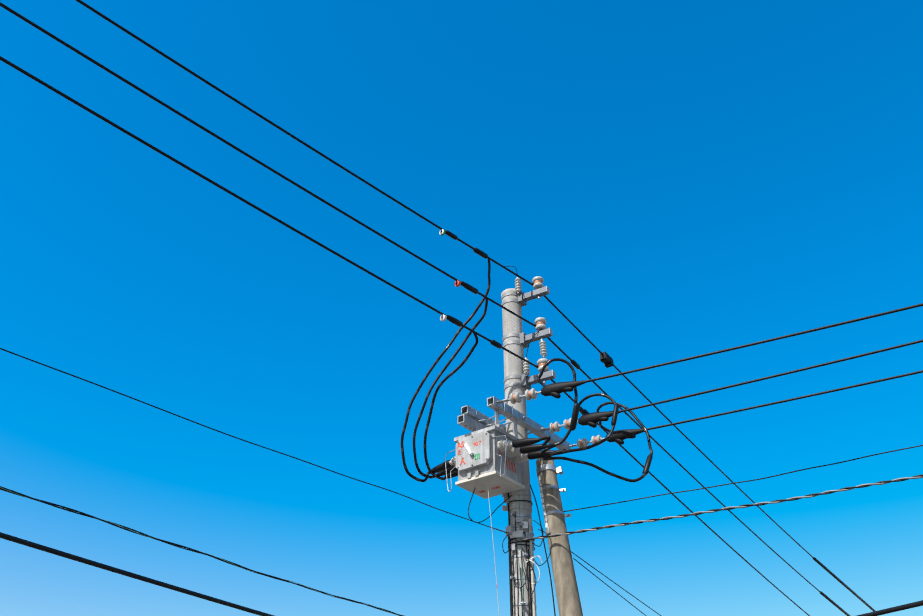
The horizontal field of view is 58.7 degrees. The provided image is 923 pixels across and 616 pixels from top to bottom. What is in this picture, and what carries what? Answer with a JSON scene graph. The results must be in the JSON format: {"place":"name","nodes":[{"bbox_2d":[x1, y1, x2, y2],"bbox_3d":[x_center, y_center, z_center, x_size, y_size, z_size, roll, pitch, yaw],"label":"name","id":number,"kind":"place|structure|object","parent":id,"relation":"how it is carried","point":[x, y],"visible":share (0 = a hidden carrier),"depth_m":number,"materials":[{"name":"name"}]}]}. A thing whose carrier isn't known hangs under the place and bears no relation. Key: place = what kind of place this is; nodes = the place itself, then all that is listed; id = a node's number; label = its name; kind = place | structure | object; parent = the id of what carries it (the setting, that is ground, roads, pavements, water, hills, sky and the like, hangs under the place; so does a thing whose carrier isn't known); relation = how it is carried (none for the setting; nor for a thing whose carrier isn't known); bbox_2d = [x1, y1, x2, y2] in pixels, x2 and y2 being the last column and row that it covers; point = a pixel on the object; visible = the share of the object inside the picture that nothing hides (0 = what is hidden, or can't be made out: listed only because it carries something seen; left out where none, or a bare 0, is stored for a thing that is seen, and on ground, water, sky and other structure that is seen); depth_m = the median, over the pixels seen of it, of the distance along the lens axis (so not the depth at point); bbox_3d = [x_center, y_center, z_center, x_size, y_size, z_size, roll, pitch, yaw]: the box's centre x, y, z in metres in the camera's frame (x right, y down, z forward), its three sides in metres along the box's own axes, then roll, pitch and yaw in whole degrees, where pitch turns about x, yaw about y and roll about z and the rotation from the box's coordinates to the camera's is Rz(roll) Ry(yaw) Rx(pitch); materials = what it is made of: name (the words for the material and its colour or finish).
{"place":"outdoors","nodes":[
{"label":"outdoors","id":0,"kind":"place"},
{"bbox_2d":[0,0,922,615],"label":"sky","id":1,"kind":"structure","parent":0,"point":[682,179],"materials":[{"name":"blue"}]},
{"bbox_3d":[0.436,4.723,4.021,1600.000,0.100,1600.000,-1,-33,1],"label":"ground","id":2,"kind":"structure","parent":0,"visible":0},
{"bbox_2d":[501,288,536,615],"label":"pole","id":3,"kind":"object","parent":2,"relation":"on","point":[512,323],"visible":0.5,"depth_m":6.49,"materials":[{"name":"grey concrete"}]},
{"bbox_2d":[0,487,523,615],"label":"wires","id":4,"kind":"object","parent":3,"relation":"attached to","point":[295,582],"visible":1,"depth_m":4.02,"materials":[{"name":"black"}]},
{"bbox_2d":[0,0,922,615],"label":"wires","id":5,"kind":"object","parent":3,"relation":"attached to","point":[256,612],"depth_m":5.52,"materials":[{"name":"black rubber"}]},
{"bbox_2d":[439,229,460,320],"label":"wire markers","id":6,"kind":"object","parent":5,"relation":"attached to","point":[443,317],"visible":1,"depth_m":6.21,"materials":[{"name":"white paint"}]},
{"bbox_2d":[401,285,652,480],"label":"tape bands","id":7,"kind":"object","parent":5,"relation":"attached to","point":[452,373],"visible":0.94,"depth_m":6.18,"materials":[{"name":"grey plastic"}]},
{"bbox_2d":[541,380,644,444],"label":"insulator covers","id":8,"kind":"object","parent":5,"relation":"attached to","point":[555,390],"visible":0.88,"depth_m":6.24,"materials":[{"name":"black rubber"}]},
{"bbox_2d":[445,230,875,615],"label":"cable connectors","id":9,"kind":"object","parent":5,"relation":"attached to","point":[606,359],"visible":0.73,"depth_m":6.41,"materials":[{"name":"black plastic"}]},
{"bbox_2d":[428,410,553,483],"bbox_3d":[0.197,1.057,6.171,1.017,0.550,0.430,-23,-39,31],"label":"switch box","id":10,"kind":"object","parent":3,"relation":"attached to","point":[518,451],"visible":0.85,"depth_m":6.00,"materials":[{"name":"grey metal"}]},
{"bbox_2d":[445,402,512,492],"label":"steel rods","id":11,"kind":"object","parent":10,"relation":"attached to","point":[492,437],"visible":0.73,"depth_m":6.09,"materials":[{"name":"grey metal"}]},
{"bbox_2d":[458,449,515,472],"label":"markings","id":12,"kind":"object","parent":10,"relation":"attached to","point":[459,452],"visible":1,"depth_m":6.02,"materials":[{"name":"paint"}]},
{"bbox_2d":[455,470,524,498],"bbox_3d":[0.210,1.300,6.033,0.365,0.029,0.370,-23,-39,31],"label":"switch plate","id":13,"kind":"object","parent":10,"relation":"attached to","point":[505,484],"visible":1,"depth_m":5.99,"materials":[{"name":"grey metal"}]},
{"bbox_2d":[487,481,499,615],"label":"rope","id":14,"kind":"object","parent":10,"relation":"hanging from","point":[493,547],"visible":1,"depth_m":5.65,"materials":[{"name":"grey fabric"}]},
{"bbox_2d":[457,396,569,449],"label":"crossarms","id":15,"kind":"object","parent":3,"relation":"attached to","point":[465,419],"visible":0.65,"depth_m":6.27,"materials":[{"name":"silver metal"}]},
{"bbox_2d":[497,388,603,447],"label":"insulators","id":16,"kind":"object","parent":15,"relation":"attached to","point":[533,393],"visible":0.94,"depth_m":6.38,"materials":[{"name":"white ceramic"}]},
{"bbox_2d":[501,276,555,391],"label":"arms","id":17,"kind":"object","parent":3,"relation":"attached to","point":[538,292],"visible":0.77,"depth_m":6.81},
{"bbox_2d":[526,555,542,584],"bbox_3d":[0.510,1.834,5.747,0.124,0.196,0.023,-9,-34,14],"label":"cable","id":18,"kind":"object","parent":3,"relation":"attached to","point":[536,565],"visible":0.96,"depth_m":5.77,"materials":[{"name":"white paint"}]},
{"bbox_2d":[502,464,570,615],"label":"fittings","id":19,"kind":"object","parent":3,"relation":"attached to","point":[518,535],"visible":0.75,"depth_m":5.97,"materials":[{"name":"metal"}]},
{"bbox_2d":[536,458,582,615],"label":"brace pole","id":20,"kind":"object","parent":2,"relation":"on","point":[567,592],"visible":0.85,"depth_m":5.69,"materials":[{"name":"concrete"}]}
]}

